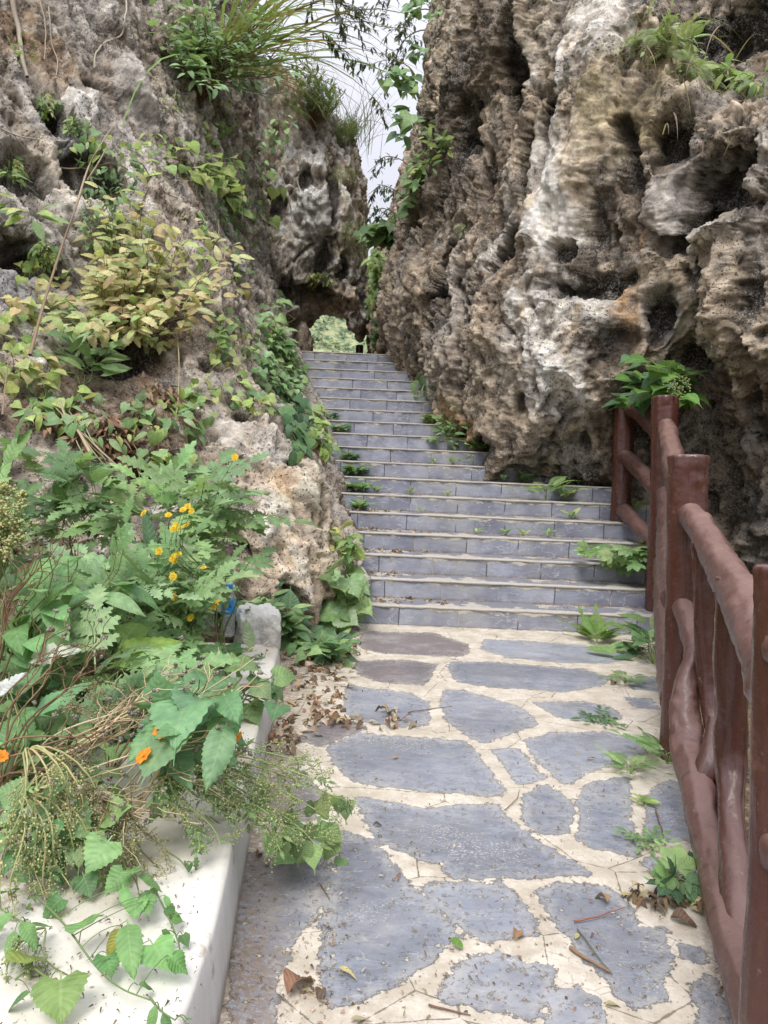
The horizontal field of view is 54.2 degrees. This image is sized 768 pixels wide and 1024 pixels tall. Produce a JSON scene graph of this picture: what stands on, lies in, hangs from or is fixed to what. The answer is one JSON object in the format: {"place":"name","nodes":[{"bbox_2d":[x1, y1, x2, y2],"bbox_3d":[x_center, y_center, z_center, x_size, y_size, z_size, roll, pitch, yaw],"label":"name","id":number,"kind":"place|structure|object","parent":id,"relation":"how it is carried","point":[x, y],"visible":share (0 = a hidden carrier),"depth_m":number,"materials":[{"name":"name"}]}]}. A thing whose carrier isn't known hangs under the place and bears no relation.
{"place":"outdoors","nodes":[
{"label":"outdoors","id":0,"kind":"place"},
{"bbox_2d":[0,604,143,822],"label":"dry stalk","id":1,"kind":"object","parent":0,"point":[12,773],"visible":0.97,"depth_m":1.98,"materials":[{"name":"brown plant"}]},
{"bbox_2d":[0,0,370,632],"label":"cliff","id":2,"kind":"structure","parent":0,"point":[303,557],"depth_m":6.85,"materials":[{"name":"stone"}]},
{"bbox_2d":[0,257,66,392],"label":"creeper","id":3,"kind":"object","parent":2,"relation":"attached to","point":[28,371],"visible":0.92,"depth_m":5.38,"materials":[{"name":"green plant"}]},
{"bbox_2d":[0,203,71,241],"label":"whorled plant","id":4,"kind":"object","parent":2,"relation":"on","point":[38,229],"visible":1,"depth_m":6.01,"materials":[{"name":"green plant"}]},
{"bbox_2d":[26,240,61,273],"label":"weed","id":5,"kind":"object","parent":2,"relation":"on","point":[50,257],"visible":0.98,"depth_m":6.25,"materials":[{"name":"green plant"}]},
{"bbox_2d":[28,189,82,355],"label":"dead stem","id":6,"kind":"object","parent":2,"relation":"on","point":[44,302],"visible":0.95,"depth_m":5.54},
{"bbox_2d":[32,295,131,394],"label":"whorled plant","id":7,"kind":"object","parent":2,"relation":"on","point":[79,343],"visible":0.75,"depth_m":5.59,"materials":[{"name":"green plant"}]},
{"bbox_2d":[9,381,202,486],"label":"leaf litter","id":8,"kind":"object","parent":2,"relation":"on","point":[122,433],"visible":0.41,"depth_m":5.07,"materials":[{"name":"plant"}]},
{"bbox_2d":[2,380,210,476],"bbox_3d":[-1.799,-0.568,5.316,1.565,0.771,0.934,-1,5,-40],"label":"creeper","id":9,"kind":"object","parent":2,"relation":"attached to","point":[49,404],"visible":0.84,"depth_m":5.18,"materials":[{"name":"green plant"}]},
{"bbox_2d":[74,159,146,254],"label":"ivy","id":10,"kind":"object","parent":2,"relation":"attached to","point":[112,178],"visible":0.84,"depth_m":7.12,"materials":[{"name":"green plant"}]},
{"bbox_2d":[33,170,254,355],"bbox_3d":[-2.033,-2.197,7.217,1.686,1.793,4.344,2,4,0],"label":"shrub","id":11,"kind":"object","parent":2,"relation":"on","point":[114,285],"visible":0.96,"depth_m":6.21,"materials":[{"name":"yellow plant"}]},
{"bbox_2d":[58,102,240,273],"bbox_3d":[-2.311,-4.027,8.937,1.486,3.393,4.872,2,4,0],"label":"creeper","id":12,"kind":"object","parent":2,"relation":"attached to","point":[93,146],"visible":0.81,"depth_m":7.31,"materials":[{"name":"green plant"}]},
{"bbox_2d":[147,0,230,109],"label":"bush","id":13,"kind":"object","parent":2,"relation":"on","point":[189,44],"visible":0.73,"depth_m":9.36,"materials":[{"name":"green plant"}]},
{"bbox_2d":[143,133,255,218],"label":"climbing plant","id":14,"kind":"object","parent":2,"relation":"attached to","point":[224,177],"visible":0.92,"depth_m":9.23,"materials":[{"name":"green plant"}]},
{"bbox_2d":[182,307,264,429],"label":"creeper","id":15,"kind":"object","parent":2,"relation":"attached to","point":[223,341],"visible":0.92,"depth_m":6.46,"materials":[{"name":"green plant"}]},
{"bbox_2d":[201,187,266,236],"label":"ivy","id":16,"kind":"object","parent":2,"relation":"attached to","point":[224,215],"visible":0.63,"depth_m":9.88,"materials":[{"name":"green plant"}]},
{"bbox_2d":[169,0,304,103],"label":"bush","id":17,"kind":"object","parent":2,"relation":"on","point":[206,38],"visible":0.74,"depth_m":9.61,"materials":[{"name":"green plant"}]},
{"bbox_2d":[222,111,298,274],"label":"creeper","id":18,"kind":"object","parent":2,"relation":"attached to","point":[279,143],"visible":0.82,"depth_m":9.10,"materials":[{"name":"green plant"}]},
{"bbox_2d":[256,169,291,232],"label":"climbing plant","id":19,"kind":"object","parent":2,"relation":"attached to","point":[275,221],"visible":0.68,"depth_m":12.55,"materials":[{"name":"green plant"}]},
{"bbox_2d":[253,290,300,359],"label":"bush","id":20,"kind":"object","parent":2,"relation":"on","point":[287,345],"visible":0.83,"depth_m":8.84,"materials":[{"name":"green plant"}]},
{"bbox_2d":[252,347,312,398],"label":"ivy","id":21,"kind":"object","parent":2,"relation":"attached to","point":[270,361],"visible":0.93,"depth_m":7.96,"materials":[{"name":"green plant"}]},
{"bbox_2d":[122,0,448,151],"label":"grass tuft","id":22,"kind":"object","parent":2,"relation":"on","point":[237,21],"visible":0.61,"depth_m":9.74,"materials":[{"name":"green plant"}]},
{"bbox_2d":[242,381,341,463],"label":"creeper","id":23,"kind":"object","parent":2,"relation":"attached to","point":[314,433],"visible":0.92,"depth_m":7.42,"materials":[{"name":"green plant"}]},
{"bbox_2d":[274,381,315,465],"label":"ivy","id":24,"kind":"object","parent":2,"relation":"attached to","point":[302,442],"visible":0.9,"depth_m":6.49,"materials":[{"name":"green plant"}]},
{"bbox_2d":[256,0,375,171],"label":"grass tuft","id":25,"kind":"object","parent":2,"relation":"on","point":[299,92],"visible":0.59,"depth_m":13.71,"materials":[{"name":"green plant"}]},
{"bbox_2d":[329,520,365,569],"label":"weed","id":26,"kind":"object","parent":2,"relation":"on","point":[349,554],"visible":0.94,"depth_m":5.69,"materials":[{"name":"green plant"}]},
{"bbox_2d":[253,56,369,342],"bbox_3d":[-1.779,-6.543,19.023,3.494,6.217,10.709,2,4,0],"label":"rock arch","id":27,"kind":"object","parent":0,"point":[304,243],"visible":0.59,"depth_m":14.41,"materials":[{"name":"stone"}]},
{"bbox_2d":[279,42,345,130],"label":"bush","id":28,"kind":"object","parent":27,"relation":"on","point":[314,104],"visible":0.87,"depth_m":13.94,"materials":[{"name":"green plant"}]},
{"bbox_2d":[328,166,368,261],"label":"creeper","id":29,"kind":"object","parent":27,"relation":"attached to","point":[352,173],"visible":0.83,"depth_m":14.41,"materials":[{"name":"green plant"}]},
{"bbox_2d":[332,107,367,147],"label":"bush","id":30,"kind":"object","parent":27,"relation":"on","point":[353,130],"visible":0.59,"depth_m":14.51,"materials":[{"name":"green plant"}]},
{"bbox_2d":[319,59,408,163],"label":"grass tuft","id":31,"kind":"object","parent":27,"relation":"on","point":[370,122],"visible":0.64,"depth_m":14.67,"materials":[{"name":"green plant"}]},
{"bbox_2d":[309,256,369,352],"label":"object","id":32,"kind":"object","parent":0,"point":[329,331],"depth_m":64.38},
{"bbox_2d":[255,0,430,255],"label":"sky","id":33,"kind":"structure","parent":0,"point":[390,175],"materials":[{"name":"white"}]},
{"bbox_2d":[219,623,731,1023],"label":"path","id":34,"kind":"structure","parent":0,"point":[539,690],"depth_m":2.48,"materials":[{"name":"stone"}]},
{"bbox_2d":[233,602,280,649],"bbox_3d":[-0.786,0.766,4.636,0.282,0.376,0.351,4,3,-14],"label":"plaster block","id":35,"kind":"object","parent":34,"relation":"on","point":[264,620],"depth_m":4.49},
{"bbox_2d":[263,794,354,873],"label":"trailing vine","id":36,"kind":"object","parent":34,"relation":"on","point":[310,853],"visible":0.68,"depth_m":2.26,"materials":[{"name":"green plant"}]},
{"bbox_2d":[301,351,653,634],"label":"staircase","id":37,"kind":"structure","parent":34,"relation":"on","point":[372,401],"depth_m":7.15,"materials":[{"name":"stone"}]},
{"bbox_2d":[426,406,467,449],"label":"weed","id":38,"kind":"object","parent":37,"relation":"on","point":[447,430],"visible":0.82,"depth_m":8.66,"materials":[{"name":"green plant"}]},
{"bbox_2d":[572,539,646,577],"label":"creeper","id":39,"kind":"object","parent":37,"relation":"on","point":[614,558],"visible":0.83,"depth_m":6.33,"materials":[{"name":"green plant"}]},
{"bbox_2d":[263,636,717,1023],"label":"leaf litter","id":40,"kind":"object","parent":34,"relation":"on","point":[402,991],"visible":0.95,"depth_m":1.95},
{"bbox_2d":[556,603,630,643],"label":"fern","id":41,"kind":"object","parent":34,"relation":"on","point":[591,624],"visible":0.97,"depth_m":5.72,"materials":[{"name":"green plant"}]},
{"bbox_2d":[584,613,654,664],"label":"leafy plant","id":42,"kind":"object","parent":34,"relation":"on","point":[640,636],"visible":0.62,"depth_m":5.19,"materials":[{"name":"green plant"}]},
{"bbox_2d":[594,744,672,776],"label":"weed","id":43,"kind":"object","parent":34,"relation":"on","point":[620,760],"visible":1,"depth_m":3.21,"materials":[{"name":"green plant"}]},
{"bbox_2d":[610,726,671,763],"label":"fern","id":44,"kind":"object","parent":34,"relation":"on","point":[648,745],"visible":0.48,"depth_m":3.34,"materials":[{"name":"green plant"}]},
{"bbox_2d":[611,825,681,856],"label":"weed","id":45,"kind":"object","parent":34,"relation":"on","point":[651,835],"visible":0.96,"depth_m":2.60,"materials":[{"name":"green plant"}]},
{"bbox_2d":[623,879,703,917],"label":"leaf litter","id":46,"kind":"object","parent":34,"relation":"on","point":[638,896],"visible":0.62,"depth_m":2.21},
{"bbox_2d":[643,844,701,906],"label":"leafy plant","id":47,"kind":"object","parent":34,"relation":"on","point":[673,859],"visible":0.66,"depth_m":2.25,"materials":[{"name":"green plant"}]},
{"bbox_2d":[365,0,767,586],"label":"cliff","id":48,"kind":"structure","parent":0,"point":[605,221],"depth_m":7.25,"materials":[{"name":"stone"}]},
{"bbox_2d":[310,32,376,84],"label":"branch","id":49,"kind":"object","parent":48,"relation":"attached to","point":[351,63],"visible":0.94,"depth_m":9.84,"materials":[{"name":"green plant"}]},
{"bbox_2d":[295,0,398,43],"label":"branch","id":50,"kind":"object","parent":48,"relation":"attached to","point":[355,10],"visible":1,"depth_m":9.34,"materials":[{"name":"green plant"}]},
{"bbox_2d":[300,0,433,54],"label":"branch","id":51,"kind":"object","parent":48,"relation":"attached to","point":[361,26],"visible":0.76,"depth_m":9.76,"materials":[{"name":"green plant"}]},
{"bbox_2d":[359,248,384,324],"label":"climbing plant","id":52,"kind":"object","parent":48,"relation":"attached to","point":[375,269],"visible":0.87,"depth_m":13.36,"materials":[{"name":"green plant"}]},
{"bbox_2d":[353,214,396,251],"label":"climbing plant","id":53,"kind":"object","parent":48,"relation":"attached to","point":[375,234],"visible":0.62,"depth_m":11.54,"materials":[{"name":"green plant"}]},
{"bbox_2d":[375,65,422,100],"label":"climbing plant","id":54,"kind":"object","parent":48,"relation":"attached to","point":[406,84],"visible":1,"depth_m":8.78,"materials":[{"name":"green plant"}]},
{"bbox_2d":[384,105,425,150],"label":"climbing plant","id":55,"kind":"object","parent":48,"relation":"attached to","point":[405,119],"visible":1,"depth_m":8.74,"materials":[{"name":"green plant"}]},
{"bbox_2d":[395,158,426,218],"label":"climbing plant","id":56,"kind":"object","parent":48,"relation":"attached to","point":[406,204],"visible":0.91,"depth_m":10.24,"materials":[{"name":"green plant"}]},
{"bbox_2d":[400,0,442,24],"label":"climbing plant","id":57,"kind":"object","parent":48,"relation":"attached to","point":[407,9],"visible":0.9,"depth_m":8.83,"materials":[{"name":"green plant"}]},
{"bbox_2d":[401,121,454,180],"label":"climbing plant","id":58,"kind":"object","parent":48,"relation":"attached to","point":[418,174],"visible":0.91,"depth_m":9.54,"materials":[{"name":"green plant"}]},
{"bbox_2d":[589,0,739,87],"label":"grass tuft","id":59,"kind":"object","parent":48,"relation":"on","point":[648,50],"visible":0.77,"depth_m":6.71,"materials":[{"name":"green plant"}]},
{"bbox_2d":[611,0,727,88],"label":"fern","id":60,"kind":"object","parent":48,"relation":"on","point":[687,30],"visible":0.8,"depth_m":6.70,"materials":[{"name":"green plant"}]},
{"bbox_2d":[640,1,767,157],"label":"grass tuft","id":61,"kind":"object","parent":48,"relation":"on","point":[728,48],"visible":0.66,"depth_m":6.24,"materials":[{"name":"green plant"}]},
{"bbox_2d":[708,53,767,100],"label":"weed","id":62,"kind":"object","parent":48,"relation":"on","point":[754,88],"visible":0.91,"depth_m":6.53,"materials":[{"name":"green plant"}]},
{"bbox_2d":[427,608,750,838],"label":"ground","id":63,"kind":"structure","parent":0,"point":[747,797],"depth_m":3.28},
{"bbox_2d":[0,557,233,830],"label":"planting bed","id":64,"kind":"object","parent":63,"relation":"on","point":[228,638],"visible":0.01,"depth_m":3.83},
{"bbox_2d":[0,480,39,580],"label":"flower spray","id":65,"kind":"object","parent":64,"relation":"on","point":[12,535],"visible":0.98,"depth_m":2.66,"materials":[{"name":"green plant"}]},
{"bbox_2d":[0,400,48,624],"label":"plant","id":66,"kind":"object","parent":64,"relation":"on","point":[13,450],"visible":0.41,"depth_m":3.01,"materials":[{"name":"green plant"}]},
{"bbox_2d":[0,438,141,555],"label":"herb","id":67,"kind":"object","parent":64,"relation":"on","point":[67,488],"visible":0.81,"depth_m":3.97,"materials":[{"name":"green plant"}]},
{"bbox_2d":[0,542,161,706],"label":"broadleaf plant","id":68,"kind":"object","parent":64,"relation":"on","point":[42,602],"visible":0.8,"depth_m":2.58,"materials":[{"name":"green plant"}]},
{"bbox_2d":[29,622,185,692],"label":"broadleaf plant","id":69,"kind":"object","parent":64,"relation":"on","point":[132,634],"visible":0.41,"depth_m":2.69,"materials":[{"name":"green plant"}]},
{"bbox_2d":[3,584,242,800],"bbox_3d":[-0.792,0.571,2.388,0.670,0.582,0.646,4,4,19],"label":"herb","id":70,"kind":"object","parent":64,"relation":"on","point":[97,599],"visible":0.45,"depth_m":2.39,"materials":[{"name":"green plant"}]},
{"bbox_2d":[1,491,253,672],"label":"herb","id":71,"kind":"object","parent":64,"relation":"on","point":[92,570],"visible":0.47,"depth_m":3.03,"materials":[{"name":"green plant"}]},
{"bbox_2d":[0,549,288,816],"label":"undergrowth","id":72,"kind":"object","parent":64,"relation":"on","point":[235,648],"visible":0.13,"depth_m":3.20,"materials":[{"name":"green plant"}]},
{"bbox_2d":[0,515,79,681],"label":"dry stalk","id":73,"kind":"object","parent":72,"relation":"on","point":[7,612],"visible":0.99,"depth_m":2.48,"materials":[{"name":"brown plant"}]},
{"bbox_2d":[75,514,262,675],"bbox_3d":[-0.881,0.354,3.220,0.745,0.710,0.695,4,4,17],"label":"herb","id":74,"kind":"object","parent":64,"relation":"on","point":[180,576],"visible":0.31,"depth_m":3.16,"materials":[{"name":"green plant"}]},
{"bbox_2d":[127,454,237,639],"bbox_3d":[-0.830,0.170,3.157,0.443,0.853,0.446,2,4,0],"label":"daisy plant","id":75,"kind":"object","parent":64,"relation":"on","point":[172,559],"visible":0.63,"depth_m":3.09,"materials":[{"name":"green plant"}]},
{"bbox_2d":[53,440,318,607],"bbox_3d":[-0.974,0.050,3.958,1.304,0.869,1.113,2,4,0],"label":"herb","id":76,"kind":"object","parent":64,"relation":"on","point":[226,516],"visible":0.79,"depth_m":3.85,"materials":[{"name":"green plant"}]},
{"bbox_2d":[159,532,275,644],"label":"herb","id":77,"kind":"object","parent":64,"relation":"on","point":[267,551],"visible":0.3,"depth_m":3.73,"materials":[{"name":"green plant"}]},
{"bbox_2d":[0,642,280,1023],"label":"kerb wall","id":78,"kind":"structure","parent":63,"relation":"on","point":[212,896],"depth_m":1.72,"materials":[{"name":"paint"}]},
{"bbox_2d":[0,887,49,958],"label":"trailing plant","id":79,"kind":"object","parent":78,"relation":"on","point":[28,933],"visible":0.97,"depth_m":1.56,"materials":[{"name":"green plant"}]},
{"bbox_2d":[5,949,44,1009],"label":"fallen leaf","id":80,"kind":"object","parent":78,"relation":"on","point":[12,955],"visible":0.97,"depth_m":1.49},
{"bbox_2d":[0,916,71,985],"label":"flower spray","id":81,"kind":"object","parent":78,"relation":"on","point":[25,967],"visible":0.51,"depth_m":1.53,"materials":[{"name":"green plant"}]},
{"bbox_2d":[0,664,92,817],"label":"broadleaf plant","id":82,"kind":"object","parent":78,"relation":"on","point":[20,721],"visible":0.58,"depth_m":2.24,"materials":[{"name":"green plant"}]},
{"bbox_2d":[29,964,89,1023],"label":"vine leaf","id":83,"kind":"object","parent":78,"relation":"on","point":[55,999],"visible":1,"depth_m":1.40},
{"bbox_2d":[7,786,113,928],"bbox_3d":[-0.748,0.837,1.771,0.297,0.307,0.248,2,4,-11],"label":"flower spray","id":84,"kind":"object","parent":78,"relation":"on","point":[43,852],"visible":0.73,"depth_m":1.76,"materials":[{"name":"green plant"}]},
{"bbox_2d":[3,691,132,805],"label":"broadleaf plant","id":85,"kind":"object","parent":78,"relation":"on","point":[57,726],"visible":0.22,"depth_m":2.20,"materials":[{"name":"green plant"}]},
{"bbox_2d":[0,777,137,885],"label":"broadleaf plant","id":86,"kind":"object","parent":78,"relation":"on","point":[98,853],"visible":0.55,"depth_m":1.81,"materials":[{"name":"green plant"}]},
{"bbox_2d":[42,864,98,918],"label":"trailing plant","id":87,"kind":"object","parent":78,"relation":"on","point":[86,886],"visible":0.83,"depth_m":1.75,"materials":[{"name":"green plant"}]},
{"bbox_2d":[0,745,143,909],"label":"flower spray","id":88,"kind":"object","parent":78,"relation":"on","point":[61,775],"visible":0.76,"depth_m":1.80,"materials":[{"name":"green plant"}]},
{"bbox_2d":[0,635,220,871],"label":"dry stalk","id":89,"kind":"object","parent":78,"relation":"on","point":[128,709],"visible":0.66,"depth_m":1.99,"materials":[{"name":"brown plant"}]},
{"bbox_2d":[35,885,188,1000],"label":"trailing plant","id":90,"kind":"object","parent":78,"relation":"on","point":[125,942],"visible":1,"depth_m":1.51,"materials":[{"name":"green plant"}]},
{"bbox_2d":[57,676,191,767],"bbox_3d":[-0.708,0.632,2.154,0.425,0.281,0.218,2,4,0],"label":"flower spray","id":91,"kind":"object","parent":78,"relation":"on","point":[105,709],"visible":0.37,"depth_m":2.14,"materials":[{"name":"green plant"}]},
{"bbox_2d":[80,794,175,895],"bbox_3d":[-0.599,0.888,1.870,0.298,0.351,0.182,2,4,0],"label":"flower spray","id":92,"kind":"object","parent":78,"relation":"on","point":[138,830],"visible":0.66,"depth_m":1.88,"materials":[{"name":"green plant"}]},
{"bbox_2d":[100,859,162,922],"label":"trailing plant","id":93,"kind":"object","parent":78,"relation":"on","point":[117,875],"visible":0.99,"depth_m":1.72,"materials":[{"name":"green plant"}]},
{"bbox_2d":[139,887,189,948],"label":"trailing vine","id":94,"kind":"object","parent":78,"relation":"on","point":[171,914],"visible":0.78,"depth_m":1.67,"materials":[{"name":"green plant"}]},
{"bbox_2d":[96,633,272,841],"bbox_3d":[-0.580,0.640,2.079,0.462,0.539,0.436,2,4,0],"label":"dry stalk","id":95,"kind":"object","parent":78,"relation":"on","point":[194,777],"visible":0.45,"depth_m":2.02,"materials":[{"name":"brown plant"}]},
{"bbox_2d":[126,660,248,823],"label":"broadleaf plant","id":96,"kind":"object","parent":78,"relation":"on","point":[172,717],"visible":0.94,"depth_m":1.97,"materials":[{"name":"green plant"}]},
{"bbox_2d":[146,745,281,869],"bbox_3d":[-0.450,0.770,2.006,0.375,0.293,0.202,0,5,-33],"label":"flower spray","id":97,"kind":"object","parent":78,"relation":"on","point":[213,797],"visible":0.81,"depth_m":2.00,"materials":[{"name":"green plant"}]},
{"bbox_2d":[189,643,299,729],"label":"broadleaf plant","id":98,"kind":"object","parent":78,"relation":"on","point":[267,690],"visible":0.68,"depth_m":2.99,"materials":[{"name":"green plant"}]},
{"bbox_2d":[203,732,359,872],"bbox_3d":[-0.306,0.815,2.194,0.458,0.353,0.321,4,4,18],"label":"flower spray","id":99,"kind":"object","parent":78,"relation":"on","point":[293,802],"visible":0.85,"depth_m":2.15,"materials":[{"name":"green plant"}]},
{"bbox_2d":[248,580,322,655],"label":"weed","id":100,"kind":"object","parent":63,"relation":"on","point":[295,630],"visible":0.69,"depth_m":5.03,"materials":[{"name":"green plant"}]},
{"bbox_2d":[293,627,360,667],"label":"ground creeper","id":101,"kind":"object","parent":63,"relation":"on","point":[329,646],"visible":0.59,"depth_m":4.68,"materials":[{"name":"green plant"}]},
{"bbox_2d":[267,628,416,772],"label":"leaf litter","id":102,"kind":"object","parent":63,"relation":"on","point":[333,717],"visible":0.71,"depth_m":3.77,"materials":[{"name":"plant"}]},
{"bbox_2d":[318,556,375,632],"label":"nettle","id":103,"kind":"object","parent":63,"relation":"on","point":[349,606],"visible":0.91,"depth_m":5.52,"materials":[{"name":"green plant"}]},
{"bbox_2d":[609,384,767,1023],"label":"railing","id":104,"kind":"object","parent":63,"relation":"on","point":[698,574],"visible":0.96,"depth_m":2.43,"materials":[{"name":"brown paint"}]},
{"bbox_2d":[598,353,711,418],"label":"climbing plant","id":105,"kind":"object","parent":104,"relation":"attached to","point":[663,377],"visible":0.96,"depth_m":6.44,"materials":[{"name":"green plant"}]},
{"label":"terrain","id":106,"kind":"structure","parent":0,"visible":0},
{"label":"landing","id":107,"kind":"structure","parent":106,"relation":"on","visible":0},
{"bbox_2d":[288,321,313,350],"bbox_3d":[-1.722,-3.324,15.186,0.581,1.092,0.768,2,4,0],"label":"boulder","id":108,"kind":"object","parent":107,"relation":"on","point":[303,336],"visible":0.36,"depth_m":14.93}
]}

